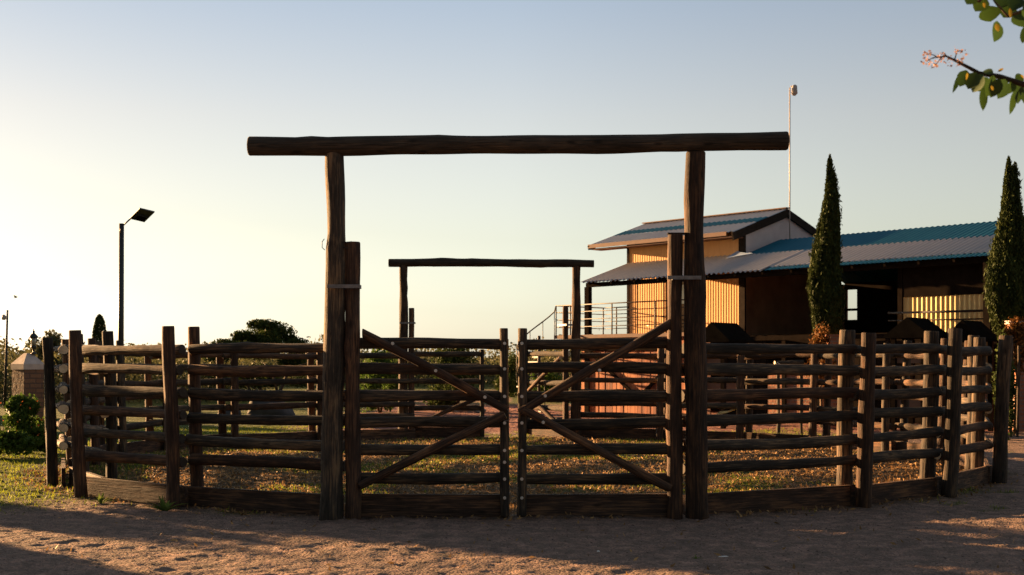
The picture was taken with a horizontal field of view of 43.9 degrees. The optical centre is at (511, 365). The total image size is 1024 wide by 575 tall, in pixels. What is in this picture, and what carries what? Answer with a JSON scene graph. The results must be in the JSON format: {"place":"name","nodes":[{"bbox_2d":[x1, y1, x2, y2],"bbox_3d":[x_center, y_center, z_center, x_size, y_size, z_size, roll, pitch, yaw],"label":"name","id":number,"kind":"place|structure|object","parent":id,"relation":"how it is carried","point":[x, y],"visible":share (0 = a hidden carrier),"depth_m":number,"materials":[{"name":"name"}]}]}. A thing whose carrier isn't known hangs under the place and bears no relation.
{"place":"outdoors","nodes":[
{"label":"outdoors","id":0,"kind":"place"},
{"bbox_2d":[0,425,1018,515],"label":"grass","id":1,"kind":"structure","parent":0,"point":[203,432],"depth_m":18.64,"materials":[{"name":"green plant"}]},
{"bbox_2d":[0,378,1023,574],"bbox_3d":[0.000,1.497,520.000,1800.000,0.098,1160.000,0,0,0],"label":"ground","id":2,"kind":"structure","parent":0,"point":[510,554],"depth_m":11.29,"materials":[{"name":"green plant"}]},
{"bbox_2d":[1,310,8,408],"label":"lamp post","id":3,"kind":"object","parent":2,"relation":"on","point":[4,317],"visible":0.98,"depth_m":43.96,"materials":[{"name":"metal"}]},
{"bbox_2d":[0,429,43,457],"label":"flowering shrub","id":4,"kind":"object","parent":2,"relation":"on","point":[17,442],"visible":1,"depth_m":20.45,"materials":[{"name":"green plant"}]},
{"bbox_2d":[11,353,43,418],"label":"gate pillar","id":5,"kind":"structure","parent":2,"relation":"on","point":[27,373],"depth_m":23.29,"materials":[{"name":"brown stone"}]},
{"bbox_2d":[29,329,37,353],"bbox_3d":[-8.816,-0.440,23.400,0.170,0.470,0.170,0,0,0],"label":"lantern","id":6,"kind":"object","parent":5,"relation":"on","point":[33,336],"visible":1,"depth_m":23.36,"materials":[{"name":"grey paint"}]},
{"bbox_2d":[2,392,58,453],"bbox_3d":[-8.157,0.996,21.518,0.922,1.118,0.868,0,0,-26],"label":"flowering shrub","id":7,"kind":"object","parent":2,"relation":"on","point":[24,416],"visible":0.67,"depth_m":21.36,"materials":[{"name":"green plant"}]},
{"bbox_2d":[29,329,62,376],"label":"tree","id":8,"kind":"object","parent":2,"relation":"on","point":[56,342],"visible":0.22,"depth_m":51.90,"materials":[{"name":"green plant"}]},
{"bbox_2d":[82,493,113,503],"bbox_3d":[-4.485,1.445,13.758,0.175,0.131,0.343,0,0,39],"label":"weed","id":9,"kind":"object","parent":2,"relation":"on","point":[100,499],"visible":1,"depth_m":13.76,"materials":[{"name":"green plant"}]},
{"bbox_2d":[92,314,106,379],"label":"topiary tree","id":10,"kind":"object","parent":2,"relation":"on","point":[99,326],"visible":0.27,"depth_m":43.84,"materials":[{"name":"green plant"}]},
{"bbox_2d":[117,208,154,420],"bbox_3d":[-10.040,-1.344,34.016,1.000,5.689,0.502,0,0,18],"label":"solar lamp","id":11,"kind":"object","parent":2,"relation":"on","point":[141,214],"visible":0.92,"depth_m":33.94,"materials":[{"name":"black metal"}]},
{"bbox_2d":[0,351,276,402],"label":"hedge","id":12,"kind":"object","parent":2,"relation":"on","point":[128,377],"visible":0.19,"depth_m":52.79,"materials":[{"name":"green plant"}]},
{"bbox_2d":[143,496,188,510],"bbox_3d":[-3.588,1.430,13.024,0.521,0.177,0.340,0,0,-34],"label":"weed","id":13,"kind":"object","parent":2,"relation":"on","point":[167,506],"visible":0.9,"depth_m":13.04,"materials":[{"name":"green plant"}]},
{"bbox_2d":[42,326,416,515],"bbox_3d":[-4.238,0.561,19.358,5.254,1.985,13.501,0,0,0],"label":"log fence","id":14,"kind":"object","parent":2,"relation":"on","point":[77,408],"visible":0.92,"depth_m":14.05,"materials":[{"name":"brown wood"}]},
{"bbox_2d":[201,318,316,389],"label":"tree","id":15,"kind":"object","parent":2,"relation":"on","point":[269,331],"visible":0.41,"depth_m":54.72,"materials":[{"name":"green plant"}]},
{"bbox_2d":[247,401,294,414],"bbox_3d":[-6.232,1.298,33.052,1.208,0.940,1.088,0,0,25],"label":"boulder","id":16,"kind":"object","parent":2,"relation":"on","point":[274,412],"visible":0.18,"depth_m":32.67,"materials":[{"name":"grey stone"}]},
{"bbox_2d":[263,362,306,389],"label":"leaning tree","id":17,"kind":"object","parent":2,"relation":"on","point":[281,386],"visible":0.15,"depth_m":43.98,"materials":[{"name":"green plant"}]},
{"bbox_2d":[0,334,592,386],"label":"treeline","id":18,"kind":"object","parent":2,"relation":"on","point":[493,360],"visible":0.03,"depth_m":93.06,"materials":[{"name":"green plant"}]},
{"bbox_2d":[360,349,398,412],"bbox_3d":[-4.167,0.475,39.956,1.560,2.181,1.386,0,0,-24],"label":"bush","id":19,"kind":"object","parent":2,"relation":"on","point":[384,386],"visible":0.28,"depth_m":39.71,"materials":[{"name":"green plant"}]},
{"bbox_2d":[422,348,477,411],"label":"bush","id":20,"kind":"object","parent":2,"relation":"on","point":[444,360],"visible":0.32,"depth_m":40.77,"materials":[{"name":"green plant"}]},
{"bbox_2d":[388,258,593,435],"bbox_3d":[-0.425,-0.326,26.109,4.219,3.772,0.232,0,0,0],"label":"gateway frame","id":21,"kind":"object","parent":2,"relation":"on","point":[403,265],"visible":0.82,"depth_m":26.03,"materials":[{"name":"brown wood"}]},
{"bbox_2d":[400,308,484,437],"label":"log gate","id":22,"kind":"structure","parent":21,"relation":"attached to","point":[429,432],"depth_m":26.11,"materials":[{"name":"wood"}]},
{"bbox_2d":[527,306,572,436],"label":"log gate","id":23,"kind":"structure","parent":21,"relation":"attached to","point":[565,354],"depth_m":26.45,"materials":[{"name":"wood"}]},
{"bbox_2d":[492,351,517,396],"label":"bush","id":24,"kind":"object","parent":2,"relation":"on","point":[513,383],"visible":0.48,"depth_m":59.73,"materials":[{"name":"green plant"}]},
{"bbox_2d":[0,436,1023,574],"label":"straw litter","id":25,"kind":"object","parent":2,"relation":"on","point":[270,453],"visible":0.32,"depth_m":17.55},
{"bbox_2d":[247,131,789,520],"bbox_3d":[0.060,-0.369,12.503,5.300,3.860,0.252,0,0,0],"label":"gateway frame","id":26,"kind":"object","parent":2,"relation":"on","point":[334,151],"visible":0.98,"depth_m":12.41,"materials":[{"name":"wood"}]},
{"bbox_2d":[327,241,509,519],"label":"log gate","id":27,"kind":"structure","parent":26,"relation":"attached to","point":[359,504],"depth_m":12.50,"materials":[{"name":"wood"}]},
{"bbox_2d":[517,233,700,519],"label":"log gate","id":28,"kind":"structure","parent":26,"relation":"attached to","point":[669,504],"depth_m":12.50,"materials":[{"name":"wood"}]},
{"bbox_2d":[528,373,562,391],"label":"bush","id":29,"kind":"object","parent":2,"relation":"on","point":[550,377],"visible":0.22,"depth_m":51.67,"materials":[{"name":"green plant"}]},
{"bbox_2d":[717,409,735,413],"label":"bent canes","id":30,"kind":"object","parent":2,"relation":"on","point":[721,412],"visible":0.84,"depth_m":24.72,"materials":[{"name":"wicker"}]},
{"bbox_2d":[706,322,753,428],"bbox_3d":[5.096,0.238,30.500,0.950,2.523,1.200,0,0,40],"label":"feed shelter","id":31,"kind":"object","parent":2,"relation":"on","point":[717,332],"visible":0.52,"depth_m":30.14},
{"bbox_2d":[774,360,803,434],"bbox_3d":[5.991,0.701,27.447,0.662,1.640,0.188,0,0,0],"label":"trestle","id":32,"kind":"object","parent":2,"relation":"on","point":[800,386],"visible":0.44,"depth_m":27.39,"materials":[{"name":"brown wood"}]},
{"bbox_2d":[580,328,1012,514],"bbox_3d":[4.258,0.562,19.410,5.968,1.984,13.743,0,0,0],"label":"log fence","id":33,"kind":"object","parent":2,"relation":"on","point":[956,422],"visible":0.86,"depth_m":14.42,"materials":[{"name":"brown wood"}]},
{"bbox_2d":[804,323,837,428],"bbox_3d":[7.433,0.255,30.145,0.943,2.598,1.046,0,0,0],"label":"bush","id":34,"kind":"object","parent":2,"relation":"on","point":[821,337],"visible":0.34,"depth_m":30.13,"materials":[{"name":"brown plant"}]},
{"bbox_2d":[806,154,847,427],"bbox_3d":[7.676,-1.817,31.019,1.021,6.735,0.957,0,0,33],"label":"cypress tree","id":35,"kind":"object","parent":2,"relation":"on","point":[826,292],"visible":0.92,"depth_m":30.76,"materials":[{"name":"green plant"}]},
{"bbox_2d":[826,334,838,428],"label":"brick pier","id":36,"kind":"structure","parent":2,"relation":"on","point":[833,339],"depth_m":30.00,"materials":[{"name":"brown brick"}]},
{"bbox_2d":[884,317,947,430],"bbox_3d":[9.261,0.207,29.000,1.100,2.585,1.200,0,0,40],"label":"feed shelter","id":37,"kind":"object","parent":2,"relation":"on","point":[911,328],"visible":0.37,"depth_m":28.70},
{"bbox_2d":[943,320,998,430],"bbox_3d":[10.351,0.247,28.600,0.900,2.506,1.200,0,0,40],"label":"feed shelter","id":38,"kind":"object","parent":2,"relation":"on","point":[980,328],"visible":0.22,"depth_m":28.58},
{"bbox_2d":[920,0,1023,113],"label":"overhanging tree","id":39,"kind":"object","parent":2,"relation":"on","point":[998,85],"visible":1,"depth_m":4.80,"materials":[{"name":"green plant"}]},
{"bbox_2d":[981,156,1023,334],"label":"cypress tree","id":40,"kind":"object","parent":2,"relation":"on","point":[1003,299],"visible":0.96,"depth_m":29.26,"materials":[{"name":"green plant"}]},
{"bbox_2d":[991,328,1017,439],"bbox_3d":[9.899,0.396,25.498,0.499,2.325,0.555,0,0,0],"label":"bush","id":41,"kind":"object","parent":2,"relation":"on","point":[1013,385],"visible":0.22,"depth_m":25.42,"materials":[{"name":"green plant"}]},
{"bbox_2d":[1001,315,1023,433],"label":"bush","id":42,"kind":"object","parent":2,"relation":"on","point":[1015,330],"visible":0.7,"depth_m":27.42,"materials":[{"name":"brown plant"}]},
{"bbox_2d":[1005,320,1023,430],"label":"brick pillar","id":43,"kind":"structure","parent":2,"relation":"on","point":[1021,414],"depth_m":28.52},
{"bbox_2d":[1016,346,1019,436],"bbox_3d":[10.562,0.570,26.506,0.082,1.961,0.070,0,0,0],"label":"stake","id":44,"kind":"object","parent":2,"relation":"on","point":[1018,395],"visible":0.91,"depth_m":26.48,"materials":[{"name":"brown wood"}]},
{"bbox_2d":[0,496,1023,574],"bbox_3d":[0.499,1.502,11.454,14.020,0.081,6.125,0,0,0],"label":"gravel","id":45,"kind":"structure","parent":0,"point":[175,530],"depth_m":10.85,"materials":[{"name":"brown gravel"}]},
{"bbox_2d":[0,0,1023,357],"label":"sky","id":46,"kind":"structure","parent":0,"point":[110,110],"materials":[{"name":"blue"}]},
{"bbox_2d":[516,207,998,423],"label":"barn","id":47,"kind":"structure","parent":0,"point":[757,264],"depth_m":38.83,"materials":[{"name":"beige wood"}]},
{"bbox_2d":[667,282,683,331],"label":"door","id":48,"kind":"structure","parent":47,"relation":"in","point":[682,282],"depth_m":40.27,"materials":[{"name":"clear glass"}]},
{"bbox_2d":[789,85,797,238],"bbox_3d":[8.829,-6.093,39.915,0.285,5.466,0.200,0,0,0],"label":"mast","id":49,"kind":"object","parent":47,"relation":"attached to","point":[794,92],"visible":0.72,"depth_m":39.92,"materials":[{"name":"grey metal"}]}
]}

